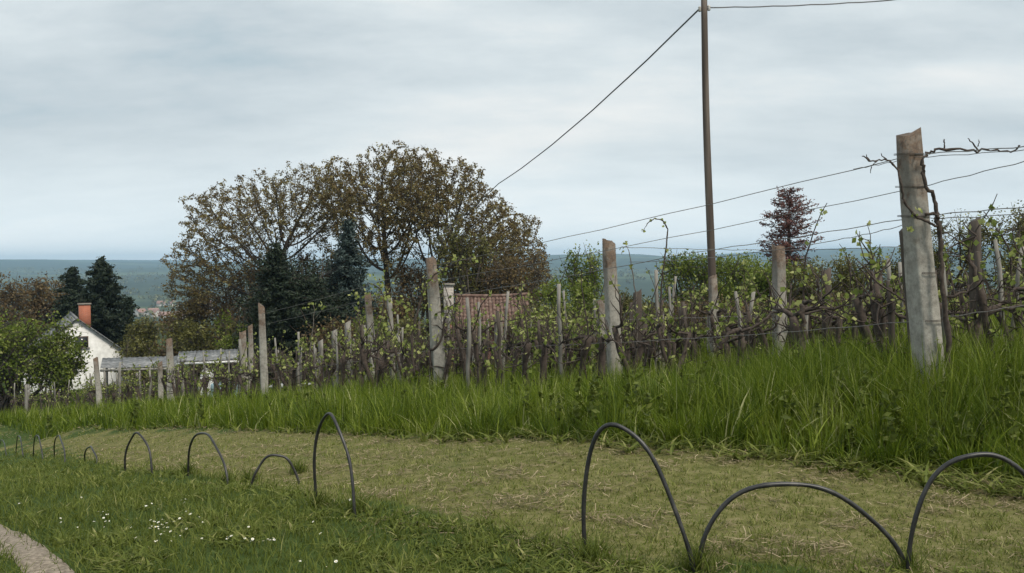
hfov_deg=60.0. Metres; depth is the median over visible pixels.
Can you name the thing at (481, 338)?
grapevine
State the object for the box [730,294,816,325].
brown thicket
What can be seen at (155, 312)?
village house
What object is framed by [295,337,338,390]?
grapevine
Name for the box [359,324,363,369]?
vine stake
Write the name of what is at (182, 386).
vine stake
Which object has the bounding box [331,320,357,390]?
grapevine
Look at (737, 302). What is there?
vine stake
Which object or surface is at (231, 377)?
vine stake
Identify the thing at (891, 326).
vine stake
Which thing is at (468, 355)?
vine stake
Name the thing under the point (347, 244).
conifer
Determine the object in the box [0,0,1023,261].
sky
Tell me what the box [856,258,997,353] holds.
grapevine
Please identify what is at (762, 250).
trellis wire
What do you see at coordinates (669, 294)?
vine stake
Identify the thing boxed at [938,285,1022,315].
brown thicket
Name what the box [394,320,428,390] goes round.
grapevine
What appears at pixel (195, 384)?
grapevine
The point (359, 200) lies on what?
walnut tree
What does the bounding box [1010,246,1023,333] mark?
vine stake
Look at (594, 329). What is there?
grapevine
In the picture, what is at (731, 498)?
pipe hoop
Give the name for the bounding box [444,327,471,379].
grapevine
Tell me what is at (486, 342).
grapevine
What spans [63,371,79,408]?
grapevine
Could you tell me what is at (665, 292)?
grapevine
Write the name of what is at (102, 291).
conifer
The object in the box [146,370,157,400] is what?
grapevine
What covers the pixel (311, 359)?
grapevine
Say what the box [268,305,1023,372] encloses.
trellis wire
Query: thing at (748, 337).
grapevine
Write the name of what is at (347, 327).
vine stake
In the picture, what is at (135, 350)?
olive shrub
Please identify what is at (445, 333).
grapevine
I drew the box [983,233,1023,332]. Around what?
grapevine
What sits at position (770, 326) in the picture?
grapevine
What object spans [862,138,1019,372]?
grapevine
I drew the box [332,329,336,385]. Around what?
vine stake
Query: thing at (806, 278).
grapevine
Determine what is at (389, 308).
vine stake
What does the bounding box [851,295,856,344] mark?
vine stake
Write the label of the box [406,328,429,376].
grapevine
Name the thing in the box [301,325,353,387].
grapevine
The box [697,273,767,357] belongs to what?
grapevine
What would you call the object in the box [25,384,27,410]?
concrete post
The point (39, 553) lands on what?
path
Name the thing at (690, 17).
power cable
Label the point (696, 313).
brown thicket
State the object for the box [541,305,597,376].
grapevine
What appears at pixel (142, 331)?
olive shrub
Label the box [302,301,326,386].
grapevine
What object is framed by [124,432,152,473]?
pipe hoop
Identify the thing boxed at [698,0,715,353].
utility pole
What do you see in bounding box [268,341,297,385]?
grapevine
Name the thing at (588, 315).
grapevine
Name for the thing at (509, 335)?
grapevine
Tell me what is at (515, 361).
grapevine
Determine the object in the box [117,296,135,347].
conifer
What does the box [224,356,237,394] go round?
grapevine
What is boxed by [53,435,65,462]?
pipe hoop
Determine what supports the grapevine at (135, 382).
on the ground at (626, 479)
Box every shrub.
[0,308,90,412]
[18,324,92,405]
[109,335,165,395]
[118,310,162,371]
[151,313,237,376]
[212,308,258,356]
[253,273,357,376]
[351,308,403,372]
[384,317,428,371]
[528,273,595,351]
[591,287,647,331]
[624,294,687,330]
[734,253,793,316]
[786,256,844,313]
[827,245,893,303]
[879,245,903,297]
[902,208,996,299]
[959,200,1023,294]
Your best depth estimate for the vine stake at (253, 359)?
22.16 m
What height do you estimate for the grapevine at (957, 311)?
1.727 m
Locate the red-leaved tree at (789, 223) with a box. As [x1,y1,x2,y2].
[755,187,824,285]
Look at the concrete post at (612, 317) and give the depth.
13.93 m
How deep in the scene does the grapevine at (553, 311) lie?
21.86 m
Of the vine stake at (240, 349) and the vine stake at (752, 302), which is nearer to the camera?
the vine stake at (752, 302)
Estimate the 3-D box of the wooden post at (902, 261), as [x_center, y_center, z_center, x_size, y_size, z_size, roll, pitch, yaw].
[4.237,0.404,9.414,0.250,2.117,0.098,-1,2,0]
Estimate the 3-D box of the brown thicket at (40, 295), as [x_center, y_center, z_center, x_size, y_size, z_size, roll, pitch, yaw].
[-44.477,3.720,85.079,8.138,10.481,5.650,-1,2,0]
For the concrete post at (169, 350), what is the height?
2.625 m
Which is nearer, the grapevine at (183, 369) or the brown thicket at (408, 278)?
the grapevine at (183, 369)
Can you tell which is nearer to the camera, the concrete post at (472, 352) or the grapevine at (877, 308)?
the grapevine at (877, 308)
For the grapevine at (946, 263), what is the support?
on the ground at (626, 479)
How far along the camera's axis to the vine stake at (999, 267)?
12.43 m
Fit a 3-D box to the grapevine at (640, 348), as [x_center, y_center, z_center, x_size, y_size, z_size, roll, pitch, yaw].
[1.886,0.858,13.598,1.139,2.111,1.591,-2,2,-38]
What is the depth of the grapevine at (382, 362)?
17.31 m
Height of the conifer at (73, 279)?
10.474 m
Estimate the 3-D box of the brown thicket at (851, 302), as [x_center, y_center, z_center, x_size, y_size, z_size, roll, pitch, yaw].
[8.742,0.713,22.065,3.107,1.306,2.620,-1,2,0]
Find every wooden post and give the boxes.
[633,289,643,364]
[679,304,686,356]
[821,267,831,351]
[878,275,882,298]
[899,229,911,370]
[969,216,982,329]
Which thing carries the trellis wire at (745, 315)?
attached to the concrete post at (778, 266)
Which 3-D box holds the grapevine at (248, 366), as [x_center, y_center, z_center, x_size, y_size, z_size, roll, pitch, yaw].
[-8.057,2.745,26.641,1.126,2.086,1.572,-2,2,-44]
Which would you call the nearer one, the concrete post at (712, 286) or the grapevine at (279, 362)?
the concrete post at (712, 286)
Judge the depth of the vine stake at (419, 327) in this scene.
19.21 m
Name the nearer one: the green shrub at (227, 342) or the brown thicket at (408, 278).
the green shrub at (227, 342)
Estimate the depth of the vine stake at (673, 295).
18.02 m
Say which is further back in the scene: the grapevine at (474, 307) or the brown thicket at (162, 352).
the brown thicket at (162, 352)
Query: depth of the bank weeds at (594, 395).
8.42 m
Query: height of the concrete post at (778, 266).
2.551 m
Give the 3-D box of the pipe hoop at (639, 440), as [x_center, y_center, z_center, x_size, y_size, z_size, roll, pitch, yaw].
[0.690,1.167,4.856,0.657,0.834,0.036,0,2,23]
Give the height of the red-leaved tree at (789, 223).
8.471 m
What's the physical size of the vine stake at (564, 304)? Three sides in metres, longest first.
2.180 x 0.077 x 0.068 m
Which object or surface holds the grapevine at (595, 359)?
on the ground at (626, 479)
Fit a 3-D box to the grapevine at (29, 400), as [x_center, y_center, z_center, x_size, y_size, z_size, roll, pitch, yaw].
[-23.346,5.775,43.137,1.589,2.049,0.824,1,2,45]
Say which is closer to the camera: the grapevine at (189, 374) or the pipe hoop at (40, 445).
the pipe hoop at (40, 445)
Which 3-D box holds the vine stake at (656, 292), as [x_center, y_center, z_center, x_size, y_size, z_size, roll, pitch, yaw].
[2.422,0.879,14.566,0.083,2.313,0.093,-3,1,33]
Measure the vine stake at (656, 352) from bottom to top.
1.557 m
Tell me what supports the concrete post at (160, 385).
on the ground at (626, 479)
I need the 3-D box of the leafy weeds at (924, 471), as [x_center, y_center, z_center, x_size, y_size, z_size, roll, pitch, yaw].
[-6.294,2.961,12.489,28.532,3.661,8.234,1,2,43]
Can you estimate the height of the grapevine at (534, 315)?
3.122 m
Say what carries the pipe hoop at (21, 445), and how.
on the ground at (626, 479)
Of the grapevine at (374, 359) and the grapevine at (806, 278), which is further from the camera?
the grapevine at (374, 359)
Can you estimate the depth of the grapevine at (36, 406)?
41.35 m
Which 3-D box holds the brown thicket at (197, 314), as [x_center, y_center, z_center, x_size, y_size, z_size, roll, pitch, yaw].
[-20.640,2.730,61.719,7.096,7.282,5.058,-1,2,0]
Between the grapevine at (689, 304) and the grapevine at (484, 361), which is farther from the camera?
the grapevine at (689, 304)
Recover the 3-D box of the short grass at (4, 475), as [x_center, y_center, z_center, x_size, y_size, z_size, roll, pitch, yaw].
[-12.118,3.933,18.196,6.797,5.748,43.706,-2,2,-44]
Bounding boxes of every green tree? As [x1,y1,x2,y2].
[553,240,603,327]
[655,249,730,328]
[694,249,764,324]
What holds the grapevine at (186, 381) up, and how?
on the ground at (626, 479)
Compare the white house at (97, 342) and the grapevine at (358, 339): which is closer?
the grapevine at (358, 339)
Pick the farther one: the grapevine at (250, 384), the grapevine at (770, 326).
the grapevine at (250, 384)
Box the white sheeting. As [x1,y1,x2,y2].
[198,368,212,395]
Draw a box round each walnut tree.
[159,161,361,321]
[306,140,450,345]
[373,146,535,348]
[438,206,551,301]
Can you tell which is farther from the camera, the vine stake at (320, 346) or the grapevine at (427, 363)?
the vine stake at (320, 346)
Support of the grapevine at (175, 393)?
on the ground at (626, 479)
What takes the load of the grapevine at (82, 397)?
on the ground at (626, 479)
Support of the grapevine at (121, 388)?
on the ground at (626, 479)
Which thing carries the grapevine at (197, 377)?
on the ground at (626, 479)
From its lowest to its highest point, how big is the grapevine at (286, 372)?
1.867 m
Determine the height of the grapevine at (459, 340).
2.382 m
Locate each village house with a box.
[133,308,147,316]
[149,309,160,316]
[156,301,165,305]
[158,311,171,317]
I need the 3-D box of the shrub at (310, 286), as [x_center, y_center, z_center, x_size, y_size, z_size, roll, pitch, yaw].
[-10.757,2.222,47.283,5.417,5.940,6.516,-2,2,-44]
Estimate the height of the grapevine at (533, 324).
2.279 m
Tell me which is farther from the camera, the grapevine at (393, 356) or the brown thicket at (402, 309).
the brown thicket at (402, 309)
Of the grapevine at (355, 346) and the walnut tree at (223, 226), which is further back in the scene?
the walnut tree at (223, 226)
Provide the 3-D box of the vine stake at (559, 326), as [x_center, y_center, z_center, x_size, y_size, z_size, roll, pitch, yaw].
[0.813,1.024,14.683,0.104,2.140,0.093,-5,6,-15]
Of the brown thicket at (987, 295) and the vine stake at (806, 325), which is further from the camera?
the brown thicket at (987, 295)
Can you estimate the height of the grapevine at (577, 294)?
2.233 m
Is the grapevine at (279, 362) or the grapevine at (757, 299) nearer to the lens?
the grapevine at (757, 299)
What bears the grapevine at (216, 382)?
on the ground at (626, 479)
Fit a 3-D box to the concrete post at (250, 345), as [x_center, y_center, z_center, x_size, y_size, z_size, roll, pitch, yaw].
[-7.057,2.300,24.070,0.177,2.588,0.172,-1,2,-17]
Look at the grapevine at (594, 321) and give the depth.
15.98 m
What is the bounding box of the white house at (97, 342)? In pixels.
[20,303,127,393]
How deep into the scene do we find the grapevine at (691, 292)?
16.80 m
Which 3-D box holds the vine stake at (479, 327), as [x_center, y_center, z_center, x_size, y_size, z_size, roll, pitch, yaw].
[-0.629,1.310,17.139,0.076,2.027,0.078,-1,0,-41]
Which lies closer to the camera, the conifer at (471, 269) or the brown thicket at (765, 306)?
the brown thicket at (765, 306)
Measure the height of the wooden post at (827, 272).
2.087 m
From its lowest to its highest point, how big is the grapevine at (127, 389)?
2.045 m
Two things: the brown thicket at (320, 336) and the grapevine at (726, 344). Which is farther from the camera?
the brown thicket at (320, 336)
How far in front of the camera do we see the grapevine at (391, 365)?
23.12 m
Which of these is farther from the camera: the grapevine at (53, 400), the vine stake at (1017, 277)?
the grapevine at (53, 400)
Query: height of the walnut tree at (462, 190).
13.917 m
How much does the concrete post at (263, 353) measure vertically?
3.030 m
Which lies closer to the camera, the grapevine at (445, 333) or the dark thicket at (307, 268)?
the grapevine at (445, 333)
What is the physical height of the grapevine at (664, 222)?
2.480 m
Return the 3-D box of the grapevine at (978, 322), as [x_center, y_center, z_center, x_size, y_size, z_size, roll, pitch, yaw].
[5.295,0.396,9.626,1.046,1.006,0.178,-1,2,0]
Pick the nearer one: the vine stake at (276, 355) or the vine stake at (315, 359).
the vine stake at (315, 359)
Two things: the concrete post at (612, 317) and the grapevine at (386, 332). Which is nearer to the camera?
the concrete post at (612, 317)
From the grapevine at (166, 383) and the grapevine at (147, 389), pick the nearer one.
the grapevine at (166, 383)
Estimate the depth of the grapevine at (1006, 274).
13.19 m
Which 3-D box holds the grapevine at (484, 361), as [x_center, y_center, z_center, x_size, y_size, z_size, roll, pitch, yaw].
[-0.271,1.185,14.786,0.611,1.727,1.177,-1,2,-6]
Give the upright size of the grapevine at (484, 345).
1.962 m
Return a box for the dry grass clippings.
[1,423,1023,572]
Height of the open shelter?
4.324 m
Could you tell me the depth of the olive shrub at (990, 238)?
22.86 m
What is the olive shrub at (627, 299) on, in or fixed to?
on the ground at (626, 479)
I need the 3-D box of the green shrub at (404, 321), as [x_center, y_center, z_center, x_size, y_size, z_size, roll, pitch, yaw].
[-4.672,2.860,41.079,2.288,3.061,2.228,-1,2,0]
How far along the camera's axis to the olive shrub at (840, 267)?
29.77 m
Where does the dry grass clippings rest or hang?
on the ground at (626, 479)
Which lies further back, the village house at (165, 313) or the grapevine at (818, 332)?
the village house at (165, 313)
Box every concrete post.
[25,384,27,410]
[93,357,101,406]
[158,361,163,400]
[166,338,175,401]
[239,330,248,395]
[248,324,253,388]
[258,303,267,392]
[364,293,376,376]
[426,256,447,391]
[472,326,476,369]
[494,314,503,370]
[596,299,606,361]
[602,238,623,380]
[708,274,718,356]
[771,244,787,355]
[895,127,944,391]
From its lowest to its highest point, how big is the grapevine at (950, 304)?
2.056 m
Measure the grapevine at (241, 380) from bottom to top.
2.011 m
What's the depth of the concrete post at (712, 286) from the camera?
16.95 m
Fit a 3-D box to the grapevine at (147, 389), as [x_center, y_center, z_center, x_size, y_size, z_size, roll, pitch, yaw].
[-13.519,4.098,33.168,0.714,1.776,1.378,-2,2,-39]
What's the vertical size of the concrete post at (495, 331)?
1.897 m
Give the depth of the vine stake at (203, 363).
29.30 m
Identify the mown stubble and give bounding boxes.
[0,425,1023,572]
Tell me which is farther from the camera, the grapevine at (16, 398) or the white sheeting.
the grapevine at (16, 398)
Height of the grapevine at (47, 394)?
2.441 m
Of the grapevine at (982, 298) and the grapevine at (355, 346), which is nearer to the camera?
the grapevine at (982, 298)
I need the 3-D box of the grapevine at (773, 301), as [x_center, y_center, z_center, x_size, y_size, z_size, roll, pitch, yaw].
[3.677,0.532,11.303,1.552,2.001,0.805,1,2,43]
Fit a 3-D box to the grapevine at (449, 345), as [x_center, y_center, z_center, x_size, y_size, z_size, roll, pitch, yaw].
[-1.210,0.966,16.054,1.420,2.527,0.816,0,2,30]
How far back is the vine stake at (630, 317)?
15.38 m
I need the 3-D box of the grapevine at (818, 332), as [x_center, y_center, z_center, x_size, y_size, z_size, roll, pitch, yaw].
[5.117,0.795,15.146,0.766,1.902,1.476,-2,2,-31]
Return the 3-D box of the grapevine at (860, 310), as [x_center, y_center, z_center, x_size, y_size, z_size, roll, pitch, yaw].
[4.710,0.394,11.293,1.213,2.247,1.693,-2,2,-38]
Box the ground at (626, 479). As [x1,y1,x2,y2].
[0,245,1023,572]
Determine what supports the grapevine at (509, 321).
on the ground at (626, 479)
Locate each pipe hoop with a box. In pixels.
[15,435,23,455]
[33,435,42,458]
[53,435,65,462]
[84,446,97,463]
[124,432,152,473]
[187,432,228,484]
[250,454,299,486]
[313,412,355,516]
[581,422,694,572]
[698,481,905,568]
[906,452,1023,572]
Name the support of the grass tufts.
on the ground at (626, 479)
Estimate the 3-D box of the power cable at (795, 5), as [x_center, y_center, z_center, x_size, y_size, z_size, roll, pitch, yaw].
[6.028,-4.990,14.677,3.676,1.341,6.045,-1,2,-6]
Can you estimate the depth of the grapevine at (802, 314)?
11.00 m
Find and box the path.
[0,524,74,572]
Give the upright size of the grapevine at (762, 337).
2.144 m
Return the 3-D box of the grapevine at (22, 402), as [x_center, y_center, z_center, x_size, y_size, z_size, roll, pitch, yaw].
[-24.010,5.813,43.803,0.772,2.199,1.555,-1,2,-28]
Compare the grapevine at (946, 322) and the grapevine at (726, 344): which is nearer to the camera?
the grapevine at (946, 322)
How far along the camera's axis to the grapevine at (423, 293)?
15.70 m
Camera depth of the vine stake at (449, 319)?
18.20 m
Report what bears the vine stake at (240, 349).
on the ground at (626, 479)
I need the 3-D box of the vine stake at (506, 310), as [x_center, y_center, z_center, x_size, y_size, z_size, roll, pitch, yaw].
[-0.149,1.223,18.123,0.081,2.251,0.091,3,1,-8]
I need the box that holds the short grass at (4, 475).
[0,437,1023,572]
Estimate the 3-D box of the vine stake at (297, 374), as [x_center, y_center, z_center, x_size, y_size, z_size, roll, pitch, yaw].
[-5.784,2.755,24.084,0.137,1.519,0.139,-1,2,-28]
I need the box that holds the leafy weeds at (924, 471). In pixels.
[0,421,1023,572]
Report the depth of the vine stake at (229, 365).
25.28 m
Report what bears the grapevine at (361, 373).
on the ground at (626, 479)
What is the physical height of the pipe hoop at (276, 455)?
0.358 m
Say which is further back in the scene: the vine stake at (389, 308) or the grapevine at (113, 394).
the grapevine at (113, 394)
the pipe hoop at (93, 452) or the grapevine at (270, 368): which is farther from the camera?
the grapevine at (270, 368)
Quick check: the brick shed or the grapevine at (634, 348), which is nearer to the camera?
the grapevine at (634, 348)
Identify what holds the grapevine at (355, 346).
on the ground at (626, 479)
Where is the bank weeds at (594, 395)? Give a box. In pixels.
[14,319,1023,464]
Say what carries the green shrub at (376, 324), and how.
on the ground at (626, 479)
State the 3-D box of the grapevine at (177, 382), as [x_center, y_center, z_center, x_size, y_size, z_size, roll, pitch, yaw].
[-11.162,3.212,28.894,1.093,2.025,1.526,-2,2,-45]
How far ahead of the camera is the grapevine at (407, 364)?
25.95 m
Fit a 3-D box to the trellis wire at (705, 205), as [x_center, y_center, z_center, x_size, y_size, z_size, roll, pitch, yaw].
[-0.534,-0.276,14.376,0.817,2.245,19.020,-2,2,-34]
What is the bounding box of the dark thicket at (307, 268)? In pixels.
[233,243,357,340]
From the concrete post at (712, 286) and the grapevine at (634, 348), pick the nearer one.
the grapevine at (634, 348)
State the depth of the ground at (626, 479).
6.79 m
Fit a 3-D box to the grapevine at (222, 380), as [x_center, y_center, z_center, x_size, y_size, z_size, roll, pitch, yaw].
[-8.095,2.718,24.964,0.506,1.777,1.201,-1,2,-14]
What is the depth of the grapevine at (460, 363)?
19.39 m
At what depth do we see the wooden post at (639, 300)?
15.97 m
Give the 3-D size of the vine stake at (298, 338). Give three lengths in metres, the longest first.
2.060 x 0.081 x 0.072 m
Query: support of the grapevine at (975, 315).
on the ground at (626, 479)
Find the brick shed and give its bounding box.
[442,283,528,362]
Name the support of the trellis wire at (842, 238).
attached to the concrete post at (923, 308)
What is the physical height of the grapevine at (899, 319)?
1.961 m
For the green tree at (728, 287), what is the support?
on the ground at (626, 479)
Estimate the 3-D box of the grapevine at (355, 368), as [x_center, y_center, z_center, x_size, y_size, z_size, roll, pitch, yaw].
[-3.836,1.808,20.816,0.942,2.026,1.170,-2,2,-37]
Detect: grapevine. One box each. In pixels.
[7,387,19,411]
[8,385,21,409]
[18,389,40,409]
[19,383,33,410]
[30,390,49,411]
[35,381,47,411]
[43,374,62,408]
[45,388,71,408]
[49,384,67,408]
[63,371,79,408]
[72,370,88,408]
[75,388,89,408]
[78,377,110,405]
[80,372,111,408]
[82,382,115,405]
[104,371,123,405]
[106,368,129,400]
[109,365,142,402]
[118,364,138,402]
[129,365,147,396]
[131,355,165,402]
[140,376,156,399]
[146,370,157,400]
[150,354,183,399]
[152,362,185,395]
[163,358,183,396]
[174,349,197,394]
[176,365,201,397]
[179,353,202,396]
[190,351,219,399]
[190,366,211,394]
[196,363,226,394]
[199,354,234,397]
[203,352,235,397]
[209,346,227,381]
[214,352,228,396]
[218,351,239,390]
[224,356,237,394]
[225,343,258,393]
[226,340,267,396]
[232,362,258,396]
[235,345,274,395]
[254,345,288,397]
[255,349,290,389]
[267,347,295,388]
[268,336,314,393]
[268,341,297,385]
[275,328,298,392]
[275,329,321,390]
[280,343,312,386]
[291,345,310,382]
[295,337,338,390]
[300,309,358,386]
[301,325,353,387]
[301,337,325,381]
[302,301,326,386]
[323,323,374,387]
[325,331,379,384]
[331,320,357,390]
[338,320,374,382]
[346,323,398,388]
[348,270,397,355]
[352,301,403,388]
[359,312,402,379]
[364,326,422,382]
[367,316,420,374]
[380,332,410,372]
[389,319,429,384]
[391,253,477,377]
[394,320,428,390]
[395,323,416,370]
[404,313,428,372]
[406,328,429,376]
[413,270,465,385]
[418,287,466,381]
[421,316,471,375]
[424,301,455,371]
[435,273,497,389]
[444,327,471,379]
[453,308,485,368]
[454,303,494,384]
[464,308,588,366]
[465,325,497,364]
[473,303,509,370]
[478,306,514,388]
[481,324,503,372]
[483,303,536,365]
[495,267,567,365]
[496,280,558,390]
[501,310,538,378]
[503,310,535,365]
[503,319,537,370]
[504,299,556,356]
[517,293,537,364]
[521,305,591,376]
[526,306,597,376]
[529,297,572,376]
[530,299,571,341]
[532,299,589,359]
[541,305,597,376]
[544,314,596,351]
[547,270,627,382]
[568,292,621,367]
[569,289,625,357]
[571,301,634,373]
[577,283,600,369]
[579,296,654,367]
[609,274,678,377]
[619,241,637,353]
[621,300,650,360]
[621,318,648,360]
[625,304,657,363]
[626,268,658,364]
[629,263,692,372]
[635,298,673,370]
[639,280,728,381]
[642,217,668,366]
[644,265,677,352]
[646,298,680,351]
[650,277,706,366]
[666,301,727,366]
[668,282,724,354]
[671,260,738,359]
[692,300,768,366]
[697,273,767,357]
[701,270,756,356]
[713,304,798,369]
[719,260,777,362]
[725,261,800,361]
[736,249,857,375]
[742,262,818,349]
[743,272,799,345]
[749,275,843,337]
[754,302,820,351]
[781,203,862,351]
[786,269,872,345]
[787,299,851,338]
[793,303,865,359]
[815,245,871,347]
[819,248,901,343]
[838,220,903,369]
[845,230,908,356]
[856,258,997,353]
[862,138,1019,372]
[870,261,905,336]
[883,252,968,342]
[895,277,984,335]
[933,194,1023,362]
[936,231,1009,334]
[938,260,1010,344]
[945,237,990,330]
[948,212,1023,341]
[952,287,1023,356]
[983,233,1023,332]
[992,267,1023,300]
[994,280,1023,347]
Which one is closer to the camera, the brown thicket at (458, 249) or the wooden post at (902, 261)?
the wooden post at (902, 261)
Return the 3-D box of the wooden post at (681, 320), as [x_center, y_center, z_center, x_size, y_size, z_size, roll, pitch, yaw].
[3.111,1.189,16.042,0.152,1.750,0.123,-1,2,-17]
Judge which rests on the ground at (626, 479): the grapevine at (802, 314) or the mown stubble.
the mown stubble
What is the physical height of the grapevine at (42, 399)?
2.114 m
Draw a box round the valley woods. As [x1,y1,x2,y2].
[0,249,1011,326]
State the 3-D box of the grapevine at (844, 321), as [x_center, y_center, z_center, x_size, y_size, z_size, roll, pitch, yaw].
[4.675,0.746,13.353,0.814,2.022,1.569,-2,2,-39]
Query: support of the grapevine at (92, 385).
on the ground at (626, 479)
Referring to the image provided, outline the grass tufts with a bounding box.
[15,446,935,572]
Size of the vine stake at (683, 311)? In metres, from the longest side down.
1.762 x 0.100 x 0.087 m
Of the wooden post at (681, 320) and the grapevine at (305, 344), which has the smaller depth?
the wooden post at (681, 320)
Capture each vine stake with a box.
[118,362,120,402]
[148,370,151,399]
[181,372,184,395]
[191,362,194,394]
[202,352,205,375]
[228,351,229,384]
[229,362,233,394]
[238,339,242,393]
[252,357,256,394]
[274,338,280,390]
[296,362,299,386]
[297,332,301,389]
[313,342,317,389]
[318,339,323,387]
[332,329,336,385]
[335,332,338,387]
[345,320,351,385]
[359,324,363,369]
[387,297,395,379]
[396,331,401,383]
[417,321,420,365]
[446,305,450,358]
[465,298,470,387]
[477,302,480,352]
[485,331,488,376]
[495,311,503,381]
[502,291,508,371]
[537,320,541,362]
[557,284,563,376]
[562,291,567,326]
[591,300,596,363]
[626,302,632,364]
[654,270,661,369]
[655,320,658,371]
[668,286,671,340]
[671,276,676,334]
[681,302,688,363]
[734,291,741,328]
[749,292,754,313]
[804,315,807,342]
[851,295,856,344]
[885,280,896,361]
[886,258,890,312]
[898,262,904,331]
[941,263,947,358]
[975,251,982,342]
[993,239,1004,341]
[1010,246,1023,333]
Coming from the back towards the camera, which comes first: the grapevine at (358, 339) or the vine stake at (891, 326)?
the grapevine at (358, 339)
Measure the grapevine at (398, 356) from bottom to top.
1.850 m
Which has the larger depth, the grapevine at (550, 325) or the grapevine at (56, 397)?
the grapevine at (56, 397)
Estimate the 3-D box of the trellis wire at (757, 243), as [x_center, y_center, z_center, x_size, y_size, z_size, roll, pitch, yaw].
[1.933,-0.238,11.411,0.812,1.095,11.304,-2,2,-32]
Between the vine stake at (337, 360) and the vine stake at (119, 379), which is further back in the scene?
the vine stake at (119, 379)
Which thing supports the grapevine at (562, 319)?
on the ground at (626, 479)
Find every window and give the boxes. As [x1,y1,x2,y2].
[75,336,89,348]
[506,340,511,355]
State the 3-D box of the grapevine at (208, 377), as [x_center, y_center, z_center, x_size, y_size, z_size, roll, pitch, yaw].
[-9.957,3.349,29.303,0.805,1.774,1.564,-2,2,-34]
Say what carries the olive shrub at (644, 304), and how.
on the ground at (626, 479)
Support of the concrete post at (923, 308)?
on the ground at (626, 479)
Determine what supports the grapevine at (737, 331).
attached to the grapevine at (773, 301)
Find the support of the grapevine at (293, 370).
on the ground at (626, 479)
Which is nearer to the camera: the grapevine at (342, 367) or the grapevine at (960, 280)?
the grapevine at (960, 280)
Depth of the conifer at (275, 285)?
45.49 m
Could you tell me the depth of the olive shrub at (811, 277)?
35.69 m
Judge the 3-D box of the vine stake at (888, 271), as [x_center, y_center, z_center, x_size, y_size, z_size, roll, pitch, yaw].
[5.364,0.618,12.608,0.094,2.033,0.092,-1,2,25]
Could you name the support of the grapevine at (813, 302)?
on the ground at (626, 479)
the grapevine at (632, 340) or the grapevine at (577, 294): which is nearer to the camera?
the grapevine at (632, 340)
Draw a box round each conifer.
[41,266,85,330]
[69,255,146,344]
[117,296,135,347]
[215,239,318,379]
[321,219,380,334]
[462,266,485,293]
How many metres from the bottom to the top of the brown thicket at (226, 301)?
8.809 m
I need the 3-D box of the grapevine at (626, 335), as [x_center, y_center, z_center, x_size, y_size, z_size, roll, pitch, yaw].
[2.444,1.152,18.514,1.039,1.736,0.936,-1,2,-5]
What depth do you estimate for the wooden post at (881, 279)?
12.97 m
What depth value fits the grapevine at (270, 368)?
27.57 m
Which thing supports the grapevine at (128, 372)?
on the ground at (626, 479)
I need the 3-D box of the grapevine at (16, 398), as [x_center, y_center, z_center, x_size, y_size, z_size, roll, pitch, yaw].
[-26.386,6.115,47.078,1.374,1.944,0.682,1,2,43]
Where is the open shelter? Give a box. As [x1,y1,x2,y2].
[100,349,239,406]
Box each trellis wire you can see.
[264,146,1023,313]
[264,161,1023,324]
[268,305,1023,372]
[438,207,1023,297]
[624,289,966,319]
[626,246,899,250]
[651,213,1023,261]
[855,150,1022,168]
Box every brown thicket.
[0,272,44,382]
[11,271,68,340]
[143,305,185,378]
[163,276,248,368]
[213,249,266,342]
[284,239,345,284]
[297,313,360,370]
[352,291,415,341]
[371,255,442,344]
[418,206,504,320]
[468,235,556,327]
[534,316,627,352]
[663,293,752,335]
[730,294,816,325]
[816,291,905,321]
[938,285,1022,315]
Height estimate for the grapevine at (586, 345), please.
2.159 m
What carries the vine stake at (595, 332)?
on the ground at (626, 479)
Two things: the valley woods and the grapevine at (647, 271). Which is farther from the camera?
the valley woods
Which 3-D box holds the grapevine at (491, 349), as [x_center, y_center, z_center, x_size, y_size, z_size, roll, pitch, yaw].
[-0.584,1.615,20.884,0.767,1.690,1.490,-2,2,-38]
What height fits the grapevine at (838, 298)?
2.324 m
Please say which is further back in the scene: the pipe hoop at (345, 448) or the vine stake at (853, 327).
the vine stake at (853, 327)
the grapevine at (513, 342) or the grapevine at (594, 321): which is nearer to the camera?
the grapevine at (594, 321)
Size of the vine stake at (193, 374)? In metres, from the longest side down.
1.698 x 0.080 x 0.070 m
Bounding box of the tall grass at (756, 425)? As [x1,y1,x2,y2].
[0,286,1023,482]
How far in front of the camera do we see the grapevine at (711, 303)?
16.42 m
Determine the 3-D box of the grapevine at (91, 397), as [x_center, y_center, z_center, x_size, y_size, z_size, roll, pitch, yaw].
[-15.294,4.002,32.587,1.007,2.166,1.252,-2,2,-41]
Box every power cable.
[426,10,697,240]
[710,0,891,7]
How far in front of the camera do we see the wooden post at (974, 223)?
10.96 m
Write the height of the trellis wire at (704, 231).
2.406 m
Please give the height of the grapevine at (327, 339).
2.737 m
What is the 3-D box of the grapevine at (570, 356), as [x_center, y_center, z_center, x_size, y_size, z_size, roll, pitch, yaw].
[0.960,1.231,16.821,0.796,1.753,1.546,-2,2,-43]
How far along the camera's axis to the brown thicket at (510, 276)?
52.35 m
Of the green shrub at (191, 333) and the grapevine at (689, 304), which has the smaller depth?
the grapevine at (689, 304)
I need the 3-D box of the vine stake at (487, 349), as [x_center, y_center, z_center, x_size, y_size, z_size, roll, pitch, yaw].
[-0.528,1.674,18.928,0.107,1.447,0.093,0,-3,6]
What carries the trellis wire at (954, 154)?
attached to the concrete post at (923, 308)
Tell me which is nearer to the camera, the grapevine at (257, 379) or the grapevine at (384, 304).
the grapevine at (384, 304)
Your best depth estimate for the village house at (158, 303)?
1229.88 m
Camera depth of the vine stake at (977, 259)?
10.40 m

